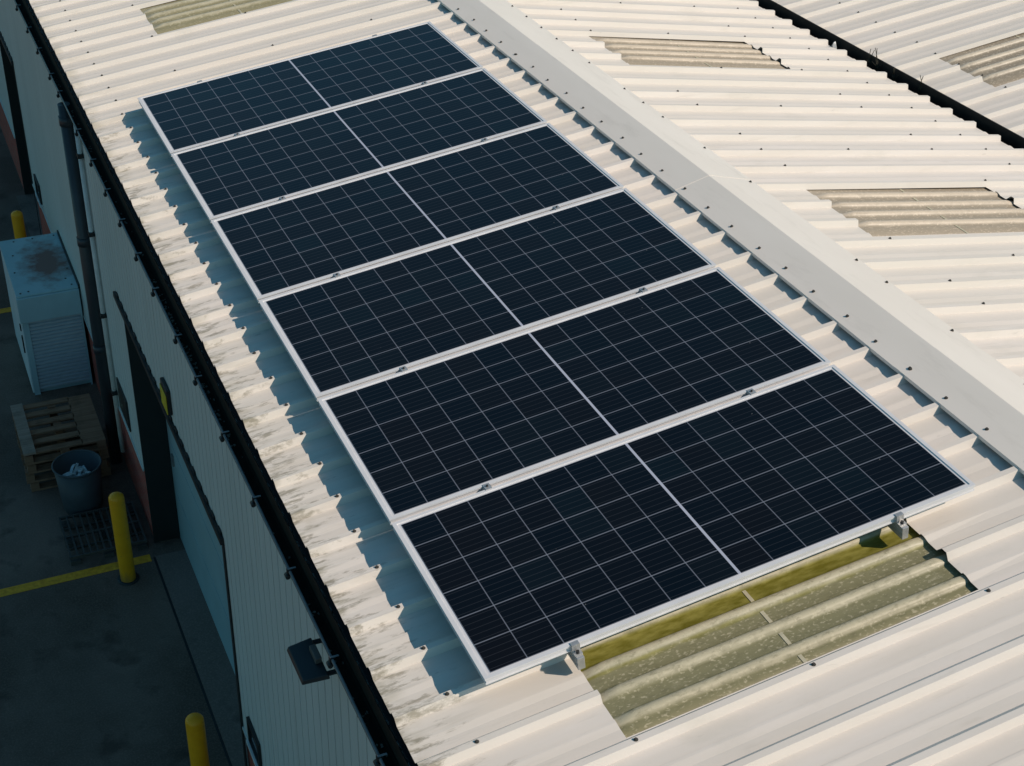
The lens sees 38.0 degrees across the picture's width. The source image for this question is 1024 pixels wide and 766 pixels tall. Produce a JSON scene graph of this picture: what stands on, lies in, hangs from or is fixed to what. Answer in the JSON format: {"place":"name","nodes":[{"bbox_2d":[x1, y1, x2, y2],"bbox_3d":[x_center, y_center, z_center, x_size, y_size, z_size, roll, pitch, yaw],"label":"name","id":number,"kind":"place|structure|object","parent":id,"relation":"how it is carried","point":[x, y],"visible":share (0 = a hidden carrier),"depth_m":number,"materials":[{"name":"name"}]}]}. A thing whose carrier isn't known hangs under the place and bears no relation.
{"place":"outdoors","nodes":[
{"label":"outdoors","id":0,"kind":"place"},
{"bbox_2d":[16,194,42,235],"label":"pavement","id":1,"kind":"structure","parent":0,"point":[28,204],"depth_m":21.55,"materials":[{"name":"concrete"}]},
{"bbox_2d":[0,127,228,765],"bbox_3d":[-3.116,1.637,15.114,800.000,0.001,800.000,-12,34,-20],"label":"ground","id":2,"kind":"structure","parent":0,"point":[97,670],"depth_m":13.91,"materials":[{"name":"grey asphalt"}]},
{"bbox_2d":[0,307,11,313],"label":"road marking","id":3,"kind":"object","parent":2,"relation":"on","point":[4,310],"visible":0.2,"depth_m":19.11,"materials":[{"name":"yellow paint"}]},
{"bbox_2d":[11,210,26,238],"bbox_3d":[-6.425,-1.783,19.505,0.210,1.037,0.210,-12,34,-20],"label":"bollard","id":4,"kind":"object","parent":2,"relation":"on","point":[19,230],"visible":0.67,"depth_m":19.27,"materials":[{"name":"yellow metal"}]},
{"bbox_2d":[0,230,92,394],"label":"hvac unit","id":5,"kind":"object","parent":2,"relation":"on","point":[43,284],"visible":1,"depth_m":17.26,"materials":[{"name":"paint"}]},
{"bbox_2d":[17,439,111,491],"bbox_3d":[-4.924,0.778,16.303,0.840,0.129,1.000,-12,34,-21],"label":"pallet","id":6,"kind":"object","parent":2,"relation":"on","point":[36,486],"visible":0.24,"depth_m":15.91,"materials":[{"name":"brown wood"}]},
{"bbox_2d":[14,419,107,483],"bbox_3d":[-4.920,0.688,16.195,0.840,0.129,1.000,-11,34,-19],"label":"pallet","id":7,"kind":"object","parent":6,"relation":"on","point":[31,478],"visible":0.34,"depth_m":15.91,"materials":[{"name":"brown wood"}]},
{"bbox_2d":[14,413,108,474],"bbox_3d":[-4.896,0.581,16.115,0.840,0.129,1.000,-12,34,-21],"label":"pallet","id":8,"kind":"object","parent":7,"relation":"on","point":[34,468],"visible":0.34,"depth_m":15.88,"materials":[{"name":"brown wood"}]},
{"bbox_2d":[10,393,106,465],"bbox_3d":[-4.887,0.478,16.004,0.840,0.153,1.010,-12,34,-20],"label":"pallet","id":9,"kind":"object","parent":8,"relation":"on","point":[85,426],"visible":0.98,"depth_m":15.93,"materials":[{"name":"brown wood"}]},
{"bbox_2d":[0,554,151,596],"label":"road marking","id":10,"kind":"object","parent":2,"relation":"on","point":[65,577],"visible":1,"depth_m":14.62,"materials":[{"name":"yellow paint"}]},
{"bbox_2d":[51,449,102,516],"bbox_3d":[-4.490,1.059,15.460,0.508,0.555,0.508,-12,34,-20],"label":"waste bin","id":11,"kind":"object","parent":2,"relation":"on","point":[81,493],"visible":0.96,"depth_m":15.37,"materials":[{"name":"grey plastic"}]},
{"bbox_2d":[63,471,73,475],"bbox_3d":[-4.572,0.944,15.304,0.119,0.042,0.047,-18,37,-28],"label":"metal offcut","id":12,"kind":"object","parent":11,"relation":"in","point":[67,474],"visible":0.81,"depth_m":15.30,"materials":[{"name":"silver metal"}]},
{"bbox_2d":[58,501,147,565],"bbox_3d":[-4.170,1.526,15.152,0.760,0.106,0.712,-12,34,-20],"label":"plastic pallet","id":13,"kind":"object","parent":2,"relation":"on","point":[136,528],"visible":0.88,"depth_m":15.10,"materials":[{"name":"black plastic"}]},
{"bbox_2d":[108,492,138,585],"bbox_3d":[-3.763,1.487,14.349,0.210,1.037,0.210,-12,34,-20],"label":"bollard","id":14,"kind":"object","parent":2,"relation":"on","point":[128,575],"visible":1,"depth_m":14.30,"materials":[{"name":"yellow metal"}]},
{"bbox_2d":[185,713,209,765],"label":"bollard","id":15,"kind":"object","parent":2,"relation":"on","point":[196,738],"visible":1,"depth_m":11.68,"materials":[{"name":"yellow metal"}]},
{"bbox_2d":[0,0,1023,765],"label":"warehouse","id":16,"kind":"structure","parent":2,"relation":"on","point":[860,222],"depth_m":10.01,"materials":[{"name":"beige metal"}]},
{"bbox_2d":[33,174,42,207],"bbox_3d":[-6.231,-2.528,19.520,0.038,0.305,0.440,-12,34,-20],"label":"wall window","id":17,"kind":"structure","parent":16,"relation":"attached to","point":[38,193],"depth_m":19.47,"materials":[{"name":"black glass"}]},
{"bbox_2d":[57,102,121,464],"bbox_3d":[-4.300,-0.896,15.222,0.138,4.140,0.138,-12,34,-20],"label":"downpipe","id":18,"kind":"object","parent":16,"relation":"attached to","point":[76,191],"visible":0.82,"depth_m":15.07,"materials":[{"name":"black plastic"}]},
{"bbox_2d":[73,125,124,451],"bbox_3d":[-4.120,-0.855,14.889,0.056,3.730,0.090,-12,34,-20],"label":"conduit","id":19,"kind":"object","parent":16,"relation":"attached to","point":[90,230],"visible":0.92,"depth_m":14.81,"materials":[{"name":"grey metal"}]},
{"bbox_2d":[116,377,130,431],"bbox_3d":[-3.941,0.218,15.074,0.017,0.360,0.510,-12,34,-20],"label":"notice board","id":20,"kind":"object","parent":16,"relation":"attached to","point":[123,404],"visible":1,"depth_m":14.99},
{"bbox_2d":[159,377,172,415],"bbox_3d":[-2.778,0.109,11.923,0.040,0.240,0.230,-12,34,-20],"label":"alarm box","id":21,"kind":"object","parent":16,"relation":"attached to","point":[165,395],"visible":1,"depth_m":11.86,"materials":[{"name":"yellow plastic"}]},
{"bbox_2d":[166,420,234,672],"bbox_3d":[-2.604,1.327,13.030,0.072,2.720,3.700,-12,34,-20],"label":"door","id":22,"kind":"structure","parent":16,"relation":"in","point":[202,546],"depth_m":13.86,"materials":[{"name":"metal"}]},
{"bbox_2d":[14,0,407,765],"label":"eaves gutter","id":23,"kind":"object","parent":16,"relation":"attached to","point":[352,678],"visible":1,"depth_m":9.12,"materials":[{"name":"plastic"}]},
{"bbox_2d":[28,23,387,756],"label":"leaf litter","id":24,"kind":"object","parent":23,"relation":"in","point":[214,399],"visible":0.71,"depth_m":10.23,"materials":[{"name":"brown plant"}]},
{"bbox_2d":[246,716,261,765],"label":"wall window","id":25,"kind":"structure","parent":16,"relation":"attached to","point":[253,744],"depth_m":11.24,"materials":[{"name":"black glass"}]},
{"bbox_2d":[138,21,482,156],"bbox_3d":[-1.788,-2.629,13.094,2.804,0.041,1.306,-19,36,-16],"label":"solar panel","id":26,"kind":"object","parent":16,"relation":"on","point":[197,114],"visible":1,"depth_m":13.04,"materials":[{"name":"glass"}]},
{"bbox_2d":[287,638,336,684],"bbox_3d":[-1.047,1.479,7.879,0.218,0.134,0.360,-12,34,-20],"label":"floodlight","id":27,"kind":"object","parent":16,"relation":"attached to","point":[306,660],"visible":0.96,"depth_m":7.83,"materials":[{"name":"black metal"}]},
{"bbox_2d":[171,68,546,222],"bbox_3d":[-1.252,-1.971,12.057,2.804,0.041,1.306,-19,36,-16],"label":"solar panel","id":28,"kind":"object","parent":16,"relation":"on","point":[248,171],"visible":1,"depth_m":12.00,"materials":[{"name":"glass"}]},
{"bbox_2d":[399,366,407,371],"bbox_3d":[-0.666,-0.043,9.255,0.044,0.130,0.200,-19,36,-16],"label":"panel clamp","id":29,"kind":"object","parent":16,"relation":"attached to","point":[403,368],"visible":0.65,"depth_m":9.22,"materials":[{"name":"metal"}]},
{"bbox_2d":[211,123,623,302],"bbox_3d":[-0.717,-1.313,11.020,2.804,0.041,1.306,-19,36,-16],"label":"solar panel","id":30,"kind":"object","parent":16,"relation":"on","point":[303,240],"visible":1,"depth_m":10.96,"materials":[{"name":"glass"}]},
{"bbox_2d":[482,483,491,489],"bbox_3d":[-0.131,0.615,8.218,0.044,0.130,0.200,-19,36,-16],"label":"panel clamp","id":31,"kind":"object","parent":16,"relation":"attached to","point":[486,486],"visible":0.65,"depth_m":8.18,"materials":[{"name":"metal"}]},
{"bbox_2d":[259,188,715,401],"bbox_3d":[-0.181,-0.655,9.982,2.804,0.041,1.306,-19,36,-16],"label":"solar panel","id":32,"kind":"object","parent":16,"relation":"on","point":[365,325],"visible":1,"depth_m":9.92,"materials":[{"name":"glass"}]},
{"bbox_2d":[317,267,830,524],"bbox_3d":[0.354,0.003,8.945,2.804,0.041,1.306,-19,36,-16],"label":"solar panel","id":33,"kind":"object","parent":16,"relation":"on","point":[435,433],"visible":1,"depth_m":8.87,"materials":[{"name":"glass"}]},
{"bbox_2d":[567,640,584,669],"bbox_3d":[0.299,1.288,7.184,0.043,0.123,0.160,-19,36,-16],"label":"panel clamp","id":34,"kind":"object","parent":16,"relation":"attached to","point":[575,654],"visible":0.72,"depth_m":7.13,"materials":[{"name":"metal"}]},
{"bbox_2d":[639,287,647,292],"bbox_3d":[0.864,-0.563,9.715,0.044,0.130,0.200,-19,36,-16],"label":"panel clamp","id":35,"kind":"object","parent":16,"relation":"attached to","point":[643,289],"visible":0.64,"depth_m":9.68,"materials":[{"name":"metal"}]},
{"bbox_2d":[391,364,975,684],"bbox_3d":[0.889,0.661,7.908,2.804,0.041,1.306,-19,36,-16],"label":"solar panel","id":36,"kind":"object","parent":16,"relation":"on","point":[525,572],"visible":1,"depth_m":7.83,"materials":[{"name":"glass"}]},
{"bbox_2d":[746,388,756,394],"bbox_3d":[1.399,0.095,8.678,0.044,0.130,0.200,-19,36,-16],"label":"panel clamp","id":37,"kind":"object","parent":16,"relation":"attached to","point":[751,391],"visible":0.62,"depth_m":8.64,"materials":[{"name":"metal"}]},
{"bbox_2d":[752,0,1023,148],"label":"valley gutter","id":38,"kind":"object","parent":16,"relation":"attached to","point":[986,124],"visible":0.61,"depth_m":14.70,"materials":[{"name":"black metal"}]},
{"bbox_2d":[872,48,881,70],"bbox_3d":[3.686,-3.233,14.966,0.128,0.285,0.030,9,33,12],"label":"weed","id":39,"kind":"object","parent":38,"relation":"in","point":[876,65],"visible":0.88,"depth_m":14.98,"materials":[{"name":"plant"}]},
{"bbox_2d":[887,511,908,539],"bbox_3d":[1.989,0.714,7.691,0.043,0.123,0.160,-19,36,-16],"label":"panel clamp","id":40,"kind":"object","parent":16,"relation":"attached to","point":[899,527],"visible":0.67,"depth_m":7.65,"materials":[{"name":"metal"}]},
{"bbox_2d":[155,549,248,765],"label":"ramp","id":41,"kind":"structure","parent":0,"point":[216,673],"depth_m":13.79,"materials":[{"name":"concrete"}]},
{"bbox_2d":[153,557,231,765],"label":"pavement joint","id":42,"kind":"object","parent":41,"relation":"on","point":[196,672],"visible":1,"depth_m":13.59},
{"bbox_2d":[772,0,1023,137],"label":"neighbouring warehouse","id":43,"kind":"structure","parent":0,"point":[969,54],"depth_m":15.31,"materials":[{"name":"beige metal"}]}
]}

